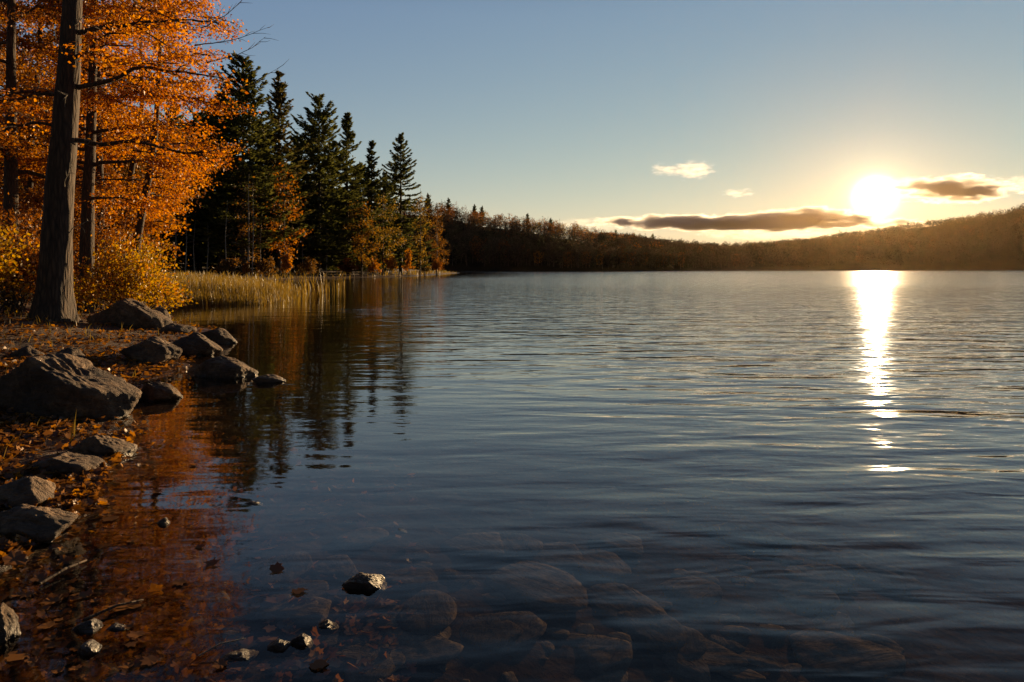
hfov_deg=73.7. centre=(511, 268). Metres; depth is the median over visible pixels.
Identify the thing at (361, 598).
lakebed stone
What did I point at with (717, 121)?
sky
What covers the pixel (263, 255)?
pine tree
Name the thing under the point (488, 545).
lakebed stone
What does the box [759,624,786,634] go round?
lakebed stone
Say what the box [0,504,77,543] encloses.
rock
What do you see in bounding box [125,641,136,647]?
floating leaf
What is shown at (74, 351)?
rock
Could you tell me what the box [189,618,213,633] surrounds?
lakebed stone
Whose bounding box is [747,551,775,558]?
lakebed stone
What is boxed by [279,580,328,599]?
lakebed stone
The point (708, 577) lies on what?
lakebed stone
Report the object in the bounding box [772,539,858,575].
lakebed stone
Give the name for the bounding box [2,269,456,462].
bank grass
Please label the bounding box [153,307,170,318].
rock
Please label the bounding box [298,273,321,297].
reed clump
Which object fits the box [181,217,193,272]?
young tree
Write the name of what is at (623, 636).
lakebed stone
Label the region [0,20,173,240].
maple tree
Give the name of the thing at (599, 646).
lakebed stone
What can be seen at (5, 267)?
shrub
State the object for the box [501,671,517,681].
lakebed stone
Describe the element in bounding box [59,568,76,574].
floating leaf
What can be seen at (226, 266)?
bush
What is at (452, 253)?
shore tree
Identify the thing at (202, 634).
sunken leaves
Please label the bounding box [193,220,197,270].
young tree
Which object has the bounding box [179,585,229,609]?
lakebed stone
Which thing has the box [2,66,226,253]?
maple tree
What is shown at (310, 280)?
reed clump
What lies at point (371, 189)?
spruce tree
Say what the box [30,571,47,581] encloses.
floating leaf
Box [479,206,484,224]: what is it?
ridge conifer
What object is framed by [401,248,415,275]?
bush
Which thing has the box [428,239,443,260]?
shore tree
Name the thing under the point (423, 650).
lakebed stone
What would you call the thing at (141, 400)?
rock
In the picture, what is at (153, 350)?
rock
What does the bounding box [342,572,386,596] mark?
rock
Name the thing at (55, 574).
stick
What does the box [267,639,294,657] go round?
rock
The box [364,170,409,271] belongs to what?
spruce tree
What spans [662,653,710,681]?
lakebed stone
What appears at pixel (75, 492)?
leaf litter
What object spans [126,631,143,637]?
floating leaf
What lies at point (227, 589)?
lakebed stone
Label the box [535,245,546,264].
shore tree
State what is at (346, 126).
pine tree
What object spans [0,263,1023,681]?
ground
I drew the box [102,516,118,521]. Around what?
floating leaf
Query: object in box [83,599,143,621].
stick
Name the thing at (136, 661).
floating leaf
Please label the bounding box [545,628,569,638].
lakebed stone
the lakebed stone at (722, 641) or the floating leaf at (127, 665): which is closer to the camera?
the floating leaf at (127, 665)
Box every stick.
[39,559,86,584]
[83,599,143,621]
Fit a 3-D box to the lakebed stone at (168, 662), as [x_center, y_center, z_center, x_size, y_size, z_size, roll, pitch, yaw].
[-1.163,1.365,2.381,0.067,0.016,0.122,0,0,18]
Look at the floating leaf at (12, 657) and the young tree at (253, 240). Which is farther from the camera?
the young tree at (253, 240)
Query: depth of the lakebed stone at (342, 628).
2.70 m
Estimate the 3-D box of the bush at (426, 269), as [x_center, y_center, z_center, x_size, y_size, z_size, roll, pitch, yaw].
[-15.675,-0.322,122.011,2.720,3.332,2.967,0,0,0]
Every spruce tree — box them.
[329,189,388,271]
[344,161,395,269]
[349,140,406,272]
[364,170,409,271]
[367,132,438,273]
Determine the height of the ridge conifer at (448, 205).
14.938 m
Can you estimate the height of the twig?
0.027 m
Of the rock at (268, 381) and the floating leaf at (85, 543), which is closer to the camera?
the floating leaf at (85, 543)
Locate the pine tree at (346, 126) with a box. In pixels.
[323,112,381,273]
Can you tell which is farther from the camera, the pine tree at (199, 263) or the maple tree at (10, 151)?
the pine tree at (199, 263)
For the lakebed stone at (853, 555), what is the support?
on the ground at (668, 481)
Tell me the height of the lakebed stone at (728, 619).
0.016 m
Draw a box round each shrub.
[0,189,80,302]
[0,192,91,315]
[0,221,39,313]
[20,195,114,292]
[24,202,153,309]
[73,228,199,295]
[73,231,189,313]
[137,267,197,311]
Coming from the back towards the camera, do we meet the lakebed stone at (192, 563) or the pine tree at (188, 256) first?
the pine tree at (188, 256)
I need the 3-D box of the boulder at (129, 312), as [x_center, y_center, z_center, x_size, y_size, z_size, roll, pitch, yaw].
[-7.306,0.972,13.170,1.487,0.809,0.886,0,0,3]
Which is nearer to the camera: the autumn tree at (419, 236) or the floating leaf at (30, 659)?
the floating leaf at (30, 659)
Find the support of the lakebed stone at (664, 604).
on the ground at (668, 481)
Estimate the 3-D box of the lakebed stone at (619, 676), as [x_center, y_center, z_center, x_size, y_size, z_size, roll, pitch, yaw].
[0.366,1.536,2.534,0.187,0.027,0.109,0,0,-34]
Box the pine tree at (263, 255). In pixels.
[223,122,314,272]
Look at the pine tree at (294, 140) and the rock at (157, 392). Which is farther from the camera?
the pine tree at (294, 140)
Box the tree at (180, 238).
[106,132,209,267]
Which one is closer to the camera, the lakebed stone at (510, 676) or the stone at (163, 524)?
the lakebed stone at (510, 676)
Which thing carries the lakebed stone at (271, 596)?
on the ground at (668, 481)
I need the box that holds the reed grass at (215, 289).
[159,270,313,305]
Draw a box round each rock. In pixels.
[0,476,55,509]
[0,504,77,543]
[0,602,20,655]
[11,345,44,359]
[29,451,106,477]
[54,347,85,357]
[65,435,137,457]
[120,336,182,364]
[137,395,143,403]
[141,381,182,403]
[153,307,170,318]
[159,323,196,333]
[171,332,222,356]
[194,355,258,383]
[201,328,237,343]
[252,374,285,387]
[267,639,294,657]
[290,633,313,652]
[316,619,338,634]
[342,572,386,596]
[393,529,406,534]
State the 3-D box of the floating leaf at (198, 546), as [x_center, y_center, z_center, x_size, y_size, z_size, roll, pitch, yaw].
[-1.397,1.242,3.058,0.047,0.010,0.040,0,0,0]
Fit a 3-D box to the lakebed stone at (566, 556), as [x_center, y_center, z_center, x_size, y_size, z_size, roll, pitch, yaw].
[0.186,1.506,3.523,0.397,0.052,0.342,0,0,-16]
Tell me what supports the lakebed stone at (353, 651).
on the ground at (668, 481)
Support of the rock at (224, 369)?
on the ground at (668, 481)
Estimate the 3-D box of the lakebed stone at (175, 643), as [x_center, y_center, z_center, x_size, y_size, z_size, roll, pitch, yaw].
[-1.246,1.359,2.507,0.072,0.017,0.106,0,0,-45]
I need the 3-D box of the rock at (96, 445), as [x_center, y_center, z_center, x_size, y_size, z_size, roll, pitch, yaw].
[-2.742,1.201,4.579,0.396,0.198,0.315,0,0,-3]
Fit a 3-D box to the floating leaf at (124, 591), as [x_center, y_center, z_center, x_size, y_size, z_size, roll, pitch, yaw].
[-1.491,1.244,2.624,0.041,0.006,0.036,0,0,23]
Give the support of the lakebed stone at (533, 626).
on the ground at (668, 481)
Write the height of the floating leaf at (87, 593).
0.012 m
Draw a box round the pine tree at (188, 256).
[140,130,217,265]
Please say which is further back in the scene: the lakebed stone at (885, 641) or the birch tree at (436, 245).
the birch tree at (436, 245)
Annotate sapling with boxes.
[241,262,250,273]
[254,256,277,277]
[277,253,292,279]
[295,256,321,277]
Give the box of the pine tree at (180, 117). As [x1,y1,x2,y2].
[159,104,236,267]
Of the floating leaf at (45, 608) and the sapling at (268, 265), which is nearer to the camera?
the floating leaf at (45, 608)
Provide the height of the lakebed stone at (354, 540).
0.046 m
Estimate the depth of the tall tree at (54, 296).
12.58 m
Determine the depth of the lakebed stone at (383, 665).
2.44 m
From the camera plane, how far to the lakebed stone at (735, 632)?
2.95 m
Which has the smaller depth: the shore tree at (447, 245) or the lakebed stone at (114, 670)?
the lakebed stone at (114, 670)
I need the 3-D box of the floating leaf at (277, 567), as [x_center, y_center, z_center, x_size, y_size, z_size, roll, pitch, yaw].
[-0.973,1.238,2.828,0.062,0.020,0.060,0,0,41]
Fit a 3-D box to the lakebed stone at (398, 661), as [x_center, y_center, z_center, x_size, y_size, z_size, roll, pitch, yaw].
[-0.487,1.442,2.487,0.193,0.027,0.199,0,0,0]
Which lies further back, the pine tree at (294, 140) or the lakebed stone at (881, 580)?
the pine tree at (294, 140)
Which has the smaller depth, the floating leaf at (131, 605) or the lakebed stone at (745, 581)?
the floating leaf at (131, 605)
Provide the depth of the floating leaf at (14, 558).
2.87 m
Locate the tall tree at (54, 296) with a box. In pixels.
[0,0,248,322]
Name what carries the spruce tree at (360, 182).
on the ground at (668, 481)
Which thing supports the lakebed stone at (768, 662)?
on the ground at (668, 481)
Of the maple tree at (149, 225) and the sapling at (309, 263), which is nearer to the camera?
the maple tree at (149, 225)
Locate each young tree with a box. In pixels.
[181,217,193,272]
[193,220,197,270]
[206,240,214,271]
[220,200,231,260]
[248,189,256,276]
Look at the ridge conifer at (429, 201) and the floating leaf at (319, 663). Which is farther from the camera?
the ridge conifer at (429, 201)
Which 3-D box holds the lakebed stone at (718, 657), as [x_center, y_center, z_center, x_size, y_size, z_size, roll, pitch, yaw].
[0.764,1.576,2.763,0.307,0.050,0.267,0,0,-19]
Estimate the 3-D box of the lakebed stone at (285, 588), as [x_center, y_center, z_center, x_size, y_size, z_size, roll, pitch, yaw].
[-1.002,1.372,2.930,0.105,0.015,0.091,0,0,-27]
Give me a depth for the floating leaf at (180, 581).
2.71 m
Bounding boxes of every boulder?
[0,353,141,421]
[86,298,172,329]
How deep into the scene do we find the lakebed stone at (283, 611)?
2.73 m
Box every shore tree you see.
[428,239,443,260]
[432,239,449,259]
[438,237,451,262]
[442,236,455,260]
[447,242,459,265]
[530,245,539,264]
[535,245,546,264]
[596,250,607,268]
[603,249,613,267]
[609,244,622,265]
[623,246,633,266]
[643,247,654,266]
[650,250,659,266]
[657,253,668,268]
[667,246,679,267]
[667,252,677,267]
[678,252,685,268]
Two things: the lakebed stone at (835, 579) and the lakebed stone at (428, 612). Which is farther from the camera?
the lakebed stone at (835, 579)
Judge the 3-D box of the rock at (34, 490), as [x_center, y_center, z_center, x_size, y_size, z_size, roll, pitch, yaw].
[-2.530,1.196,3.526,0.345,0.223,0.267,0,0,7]
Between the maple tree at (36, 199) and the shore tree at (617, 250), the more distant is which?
the shore tree at (617, 250)
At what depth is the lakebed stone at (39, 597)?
2.68 m
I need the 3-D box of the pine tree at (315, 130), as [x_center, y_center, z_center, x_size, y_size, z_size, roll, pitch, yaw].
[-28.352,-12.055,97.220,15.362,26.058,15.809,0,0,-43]
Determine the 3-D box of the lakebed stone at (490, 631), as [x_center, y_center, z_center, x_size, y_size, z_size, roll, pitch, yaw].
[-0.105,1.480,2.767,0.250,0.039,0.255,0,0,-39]
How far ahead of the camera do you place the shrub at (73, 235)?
23.66 m
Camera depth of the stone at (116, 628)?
2.36 m
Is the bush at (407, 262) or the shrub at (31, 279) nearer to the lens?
the shrub at (31, 279)
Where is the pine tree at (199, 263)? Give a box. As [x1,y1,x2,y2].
[149,108,240,269]
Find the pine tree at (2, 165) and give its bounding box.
[0,121,38,204]
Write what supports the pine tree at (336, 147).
on the ground at (668, 481)
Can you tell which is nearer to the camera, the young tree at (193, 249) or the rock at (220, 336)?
the rock at (220, 336)
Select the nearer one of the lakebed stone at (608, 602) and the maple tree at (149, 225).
the lakebed stone at (608, 602)
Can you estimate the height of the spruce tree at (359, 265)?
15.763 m
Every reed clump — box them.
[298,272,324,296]
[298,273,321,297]
[305,268,319,288]
[321,281,329,294]
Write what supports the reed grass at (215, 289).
on the ground at (668, 481)
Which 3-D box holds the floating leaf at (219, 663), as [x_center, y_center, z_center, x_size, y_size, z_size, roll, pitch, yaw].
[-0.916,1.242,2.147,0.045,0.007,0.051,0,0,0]
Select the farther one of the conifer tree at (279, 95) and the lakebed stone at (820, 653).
the conifer tree at (279, 95)
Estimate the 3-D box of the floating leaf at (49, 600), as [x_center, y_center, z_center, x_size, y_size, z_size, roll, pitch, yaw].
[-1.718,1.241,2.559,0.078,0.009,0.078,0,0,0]
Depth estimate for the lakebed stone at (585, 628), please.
2.86 m
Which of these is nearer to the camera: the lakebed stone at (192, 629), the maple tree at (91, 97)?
the lakebed stone at (192, 629)
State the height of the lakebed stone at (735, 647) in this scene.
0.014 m
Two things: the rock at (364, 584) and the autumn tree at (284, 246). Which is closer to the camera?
the rock at (364, 584)
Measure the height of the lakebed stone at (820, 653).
0.071 m
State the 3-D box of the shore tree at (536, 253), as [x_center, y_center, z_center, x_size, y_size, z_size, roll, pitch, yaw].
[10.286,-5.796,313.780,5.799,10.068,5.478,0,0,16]
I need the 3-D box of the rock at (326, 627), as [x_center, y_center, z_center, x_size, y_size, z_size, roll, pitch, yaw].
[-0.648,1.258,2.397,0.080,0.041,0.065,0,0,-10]
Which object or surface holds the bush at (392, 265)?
on the ground at (668, 481)
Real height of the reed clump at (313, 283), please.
1.503 m
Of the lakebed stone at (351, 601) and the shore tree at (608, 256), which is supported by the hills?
the shore tree at (608, 256)
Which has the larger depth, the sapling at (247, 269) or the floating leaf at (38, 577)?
the sapling at (247, 269)
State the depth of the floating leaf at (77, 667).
2.13 m
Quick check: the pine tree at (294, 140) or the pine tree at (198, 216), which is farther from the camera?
the pine tree at (294, 140)
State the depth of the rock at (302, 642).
2.27 m
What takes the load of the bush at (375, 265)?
on the ground at (668, 481)
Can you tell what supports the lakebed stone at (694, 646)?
on the ground at (668, 481)
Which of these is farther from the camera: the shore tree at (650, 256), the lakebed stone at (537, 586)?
the shore tree at (650, 256)
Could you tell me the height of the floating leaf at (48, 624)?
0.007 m
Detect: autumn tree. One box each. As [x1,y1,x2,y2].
[224,175,266,275]
[261,161,312,277]
[342,200,383,276]
[368,195,408,275]
[410,188,431,275]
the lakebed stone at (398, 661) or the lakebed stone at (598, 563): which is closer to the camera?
the lakebed stone at (398, 661)
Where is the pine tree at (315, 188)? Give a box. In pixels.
[274,179,371,269]
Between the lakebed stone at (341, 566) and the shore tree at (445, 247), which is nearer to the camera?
the lakebed stone at (341, 566)
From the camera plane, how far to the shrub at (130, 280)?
15.38 m
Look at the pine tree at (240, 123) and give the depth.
78.72 m
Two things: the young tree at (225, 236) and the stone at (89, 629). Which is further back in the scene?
the young tree at (225, 236)
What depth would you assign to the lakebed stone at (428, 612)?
2.82 m
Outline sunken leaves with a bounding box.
[0,426,417,681]
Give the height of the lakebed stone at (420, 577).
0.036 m
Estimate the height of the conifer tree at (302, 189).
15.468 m
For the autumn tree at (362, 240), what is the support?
on the ground at (668, 481)
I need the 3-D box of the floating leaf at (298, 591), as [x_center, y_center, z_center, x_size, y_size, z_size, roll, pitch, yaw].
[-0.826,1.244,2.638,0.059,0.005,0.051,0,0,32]
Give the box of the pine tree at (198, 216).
[164,95,272,272]
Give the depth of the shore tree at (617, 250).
345.89 m
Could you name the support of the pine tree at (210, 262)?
on the ground at (668, 481)
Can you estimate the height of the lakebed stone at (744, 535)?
0.067 m
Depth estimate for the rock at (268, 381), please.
7.48 m
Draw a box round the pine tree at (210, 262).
[188,158,258,268]
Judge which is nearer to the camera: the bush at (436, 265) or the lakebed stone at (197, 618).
the lakebed stone at (197, 618)
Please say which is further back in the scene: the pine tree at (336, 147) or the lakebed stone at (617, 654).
the pine tree at (336, 147)
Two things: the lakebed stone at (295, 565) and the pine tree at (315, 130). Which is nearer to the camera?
the lakebed stone at (295, 565)
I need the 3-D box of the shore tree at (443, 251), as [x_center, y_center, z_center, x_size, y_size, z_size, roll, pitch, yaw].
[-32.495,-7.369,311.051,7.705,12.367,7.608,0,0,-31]
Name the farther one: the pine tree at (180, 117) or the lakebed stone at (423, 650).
the pine tree at (180, 117)
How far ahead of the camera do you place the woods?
523.98 m
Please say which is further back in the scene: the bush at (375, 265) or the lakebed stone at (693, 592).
the bush at (375, 265)
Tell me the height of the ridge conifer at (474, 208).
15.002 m
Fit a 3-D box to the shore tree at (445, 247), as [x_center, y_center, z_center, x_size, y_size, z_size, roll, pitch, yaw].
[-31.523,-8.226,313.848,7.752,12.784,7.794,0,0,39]
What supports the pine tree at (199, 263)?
on the ground at (668, 481)
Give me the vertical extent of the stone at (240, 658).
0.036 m
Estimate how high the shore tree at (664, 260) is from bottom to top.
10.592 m
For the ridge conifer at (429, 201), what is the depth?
433.38 m
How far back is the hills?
519.69 m
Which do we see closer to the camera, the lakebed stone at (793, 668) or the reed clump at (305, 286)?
the lakebed stone at (793, 668)
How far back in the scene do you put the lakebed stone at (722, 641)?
2.87 m
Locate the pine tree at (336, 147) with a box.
[317,138,364,269]
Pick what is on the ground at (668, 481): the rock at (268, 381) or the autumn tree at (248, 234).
the autumn tree at (248, 234)
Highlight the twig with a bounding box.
[198,638,244,656]
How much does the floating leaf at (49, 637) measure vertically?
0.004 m
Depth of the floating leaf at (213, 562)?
2.88 m
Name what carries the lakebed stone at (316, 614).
on the ground at (668, 481)
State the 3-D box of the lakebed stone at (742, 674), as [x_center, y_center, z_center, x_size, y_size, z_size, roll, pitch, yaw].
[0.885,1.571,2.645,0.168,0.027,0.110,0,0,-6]
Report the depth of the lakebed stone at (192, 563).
3.00 m
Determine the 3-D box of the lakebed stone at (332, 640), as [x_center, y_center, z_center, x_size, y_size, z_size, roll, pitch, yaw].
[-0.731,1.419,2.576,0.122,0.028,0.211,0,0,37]
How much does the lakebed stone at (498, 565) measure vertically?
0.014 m
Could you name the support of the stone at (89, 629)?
on the ground at (668, 481)
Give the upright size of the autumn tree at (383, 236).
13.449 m
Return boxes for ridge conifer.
[424,193,433,214]
[444,198,451,218]
[471,204,476,223]
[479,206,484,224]
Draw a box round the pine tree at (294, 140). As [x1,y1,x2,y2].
[249,133,344,270]
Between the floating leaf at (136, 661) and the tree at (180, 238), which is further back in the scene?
the tree at (180, 238)
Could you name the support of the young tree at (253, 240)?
on the ground at (668, 481)
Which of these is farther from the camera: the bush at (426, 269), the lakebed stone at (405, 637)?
the bush at (426, 269)
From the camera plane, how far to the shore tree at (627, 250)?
359.57 m
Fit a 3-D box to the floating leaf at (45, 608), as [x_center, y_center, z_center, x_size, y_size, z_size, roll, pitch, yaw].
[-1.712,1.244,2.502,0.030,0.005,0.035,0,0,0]
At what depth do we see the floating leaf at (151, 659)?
2.16 m
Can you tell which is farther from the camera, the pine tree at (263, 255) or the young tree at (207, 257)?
the pine tree at (263, 255)
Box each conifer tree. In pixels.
[219,70,315,275]
[228,180,335,272]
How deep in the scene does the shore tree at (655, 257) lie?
380.09 m
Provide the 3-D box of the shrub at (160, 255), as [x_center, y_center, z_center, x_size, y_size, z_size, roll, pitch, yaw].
[-12.339,-0.120,22.571,4.081,2.560,4.346,0,0,-39]
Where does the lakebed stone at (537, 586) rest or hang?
on the ground at (668, 481)
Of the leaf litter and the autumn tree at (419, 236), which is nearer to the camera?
the leaf litter
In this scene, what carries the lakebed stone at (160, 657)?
on the ground at (668, 481)
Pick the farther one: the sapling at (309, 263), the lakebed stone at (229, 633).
the sapling at (309, 263)
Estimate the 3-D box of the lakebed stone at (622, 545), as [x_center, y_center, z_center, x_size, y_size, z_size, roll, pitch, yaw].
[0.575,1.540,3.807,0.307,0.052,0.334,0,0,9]
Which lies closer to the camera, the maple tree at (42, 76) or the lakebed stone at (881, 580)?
the lakebed stone at (881, 580)
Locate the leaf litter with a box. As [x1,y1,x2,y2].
[0,286,216,563]
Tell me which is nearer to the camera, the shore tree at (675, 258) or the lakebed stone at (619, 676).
the lakebed stone at (619, 676)
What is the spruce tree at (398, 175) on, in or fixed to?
on the ground at (668, 481)
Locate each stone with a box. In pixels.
[29,593,54,603]
[42,661,63,675]
[70,618,102,639]
[77,639,101,661]
[95,667,118,678]
[105,623,129,634]
[116,648,165,680]
[138,555,206,576]
[155,517,170,530]
[161,651,193,668]
[163,632,181,645]
[178,614,203,626]
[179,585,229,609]
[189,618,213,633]
[219,649,258,667]
[220,630,243,641]
[222,586,233,592]
[241,501,262,507]
[242,551,312,590]
[254,599,318,622]
[260,594,290,605]
[273,583,290,592]
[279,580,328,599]
[289,596,331,624]
[295,634,339,657]
[309,555,358,578]
[323,639,374,665]
[332,527,388,551]
[336,597,357,606]
[338,616,355,630]
[344,644,394,681]
[347,594,366,604]
[366,605,450,644]
[383,567,437,590]
[389,649,404,675]
[396,589,456,634]
[398,635,463,665]
[441,532,504,559]
[459,613,522,649]
[486,560,587,612]
[493,562,508,569]
[495,611,546,647]
[497,532,542,554]
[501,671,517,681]
[512,542,583,571]
[541,641,554,651]
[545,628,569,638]
[561,633,586,643]
[571,634,632,674]
[576,549,631,577]
[576,623,593,634]
[587,583,666,624]
[588,532,643,557]
[588,643,610,650]
[589,670,627,681]
[607,632,632,643]
[617,611,686,654]
[655,600,672,608]
[658,576,722,607]
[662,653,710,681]
[678,625,706,658]
[688,571,718,584]
[702,638,749,671]
[706,519,797,551]
[709,635,729,647]
[719,614,739,624]
[719,625,751,638]
[719,667,765,681]
[726,640,745,653]
[731,576,752,585]
[738,651,782,670]
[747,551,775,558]
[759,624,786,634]
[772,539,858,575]
[782,663,801,674]
[784,564,855,593]
[789,629,905,679]
[832,548,904,574]
[854,561,910,597]
[860,633,904,653]
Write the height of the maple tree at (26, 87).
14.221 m
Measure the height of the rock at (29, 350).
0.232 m
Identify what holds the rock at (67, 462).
on the ground at (668, 481)
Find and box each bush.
[211,257,243,275]
[336,254,358,274]
[366,254,382,275]
[384,252,397,275]
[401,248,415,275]
[417,259,431,275]
[430,256,442,274]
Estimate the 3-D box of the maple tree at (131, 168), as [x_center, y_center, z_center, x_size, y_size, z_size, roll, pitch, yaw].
[-13.673,-4.670,24.864,4.941,11.723,5.064,0,0,16]
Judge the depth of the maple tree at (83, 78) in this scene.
27.23 m
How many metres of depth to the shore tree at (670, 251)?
399.60 m
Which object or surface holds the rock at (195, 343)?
on the ground at (668, 481)
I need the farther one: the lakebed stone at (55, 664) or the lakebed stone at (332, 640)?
the lakebed stone at (332, 640)
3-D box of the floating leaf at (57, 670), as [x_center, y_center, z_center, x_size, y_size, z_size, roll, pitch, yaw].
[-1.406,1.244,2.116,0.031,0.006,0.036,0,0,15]
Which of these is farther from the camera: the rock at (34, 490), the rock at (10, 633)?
the rock at (34, 490)
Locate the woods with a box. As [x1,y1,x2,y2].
[195,199,1023,268]
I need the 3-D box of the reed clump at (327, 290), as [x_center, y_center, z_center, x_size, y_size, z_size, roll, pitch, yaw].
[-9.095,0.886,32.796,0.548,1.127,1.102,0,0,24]
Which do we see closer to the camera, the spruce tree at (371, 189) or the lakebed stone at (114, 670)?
the lakebed stone at (114, 670)
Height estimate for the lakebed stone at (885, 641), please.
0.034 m
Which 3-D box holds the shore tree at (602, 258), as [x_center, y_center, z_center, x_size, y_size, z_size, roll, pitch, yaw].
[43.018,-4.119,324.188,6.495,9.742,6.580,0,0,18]
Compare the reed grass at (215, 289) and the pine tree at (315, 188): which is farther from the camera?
the pine tree at (315, 188)
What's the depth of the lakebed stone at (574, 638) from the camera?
2.78 m
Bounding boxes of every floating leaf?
[2,550,28,564]
[3,653,27,661]
[11,591,25,596]
[19,591,35,598]
[24,656,37,662]
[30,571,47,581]
[37,620,58,628]
[38,594,62,604]
[39,605,49,610]
[43,634,55,640]
[51,665,63,673]
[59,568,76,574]
[68,664,81,670]
[78,588,93,597]
[82,540,92,545]
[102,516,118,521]
[106,598,140,610]
[117,589,128,594]
[117,662,134,668]
[124,623,133,628]
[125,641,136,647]
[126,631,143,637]
[133,655,149,663]
[139,654,157,665]
[171,578,186,585]
[195,543,204,548]
[204,558,220,567]
[212,658,227,668]
[269,562,283,572]
[291,587,307,593]
[309,658,328,669]
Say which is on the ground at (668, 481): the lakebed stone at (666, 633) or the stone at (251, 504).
the lakebed stone at (666, 633)
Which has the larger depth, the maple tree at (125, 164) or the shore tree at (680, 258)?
the shore tree at (680, 258)
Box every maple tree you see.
[0,0,145,252]
[0,0,147,253]
[0,0,163,306]
[0,0,197,225]
[0,0,210,261]
[0,0,286,312]
[0,1,129,239]
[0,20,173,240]
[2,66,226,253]
[76,3,205,251]
[77,0,248,261]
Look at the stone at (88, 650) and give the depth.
2.22 m
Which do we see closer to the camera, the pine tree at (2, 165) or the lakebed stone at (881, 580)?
the lakebed stone at (881, 580)
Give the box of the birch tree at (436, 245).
[425,213,449,274]
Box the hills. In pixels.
[168,213,1023,270]
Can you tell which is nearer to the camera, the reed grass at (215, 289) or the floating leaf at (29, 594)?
the floating leaf at (29, 594)
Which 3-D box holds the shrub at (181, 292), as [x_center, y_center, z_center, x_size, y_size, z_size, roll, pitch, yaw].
[-9.748,0.548,18.575,2.360,1.504,2.186,0,0,0]
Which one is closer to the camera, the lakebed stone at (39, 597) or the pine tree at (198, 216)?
the lakebed stone at (39, 597)
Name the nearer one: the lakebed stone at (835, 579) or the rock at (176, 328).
the lakebed stone at (835, 579)
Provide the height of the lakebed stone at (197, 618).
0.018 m
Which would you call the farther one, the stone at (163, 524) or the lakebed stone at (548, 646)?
the stone at (163, 524)
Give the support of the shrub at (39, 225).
on the ground at (668, 481)
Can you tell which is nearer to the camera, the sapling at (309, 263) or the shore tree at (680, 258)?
the sapling at (309, 263)
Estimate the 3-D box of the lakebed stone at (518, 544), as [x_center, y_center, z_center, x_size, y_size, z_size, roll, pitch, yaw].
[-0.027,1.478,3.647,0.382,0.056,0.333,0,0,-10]
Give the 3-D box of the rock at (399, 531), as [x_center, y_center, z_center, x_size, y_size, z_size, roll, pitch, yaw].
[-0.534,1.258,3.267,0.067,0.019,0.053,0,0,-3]
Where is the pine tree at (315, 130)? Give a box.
[257,91,368,273]
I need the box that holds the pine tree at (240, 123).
[179,50,307,274]
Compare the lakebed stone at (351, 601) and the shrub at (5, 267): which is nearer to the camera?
the lakebed stone at (351, 601)
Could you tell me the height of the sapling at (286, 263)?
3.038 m
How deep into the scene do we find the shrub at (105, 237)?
18.57 m
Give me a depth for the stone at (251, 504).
3.62 m
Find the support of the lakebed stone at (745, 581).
on the ground at (668, 481)
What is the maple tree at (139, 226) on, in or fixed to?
on the ground at (668, 481)
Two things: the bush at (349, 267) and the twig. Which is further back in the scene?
the bush at (349, 267)
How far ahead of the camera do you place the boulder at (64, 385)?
5.53 m
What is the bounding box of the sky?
[0,0,1023,245]

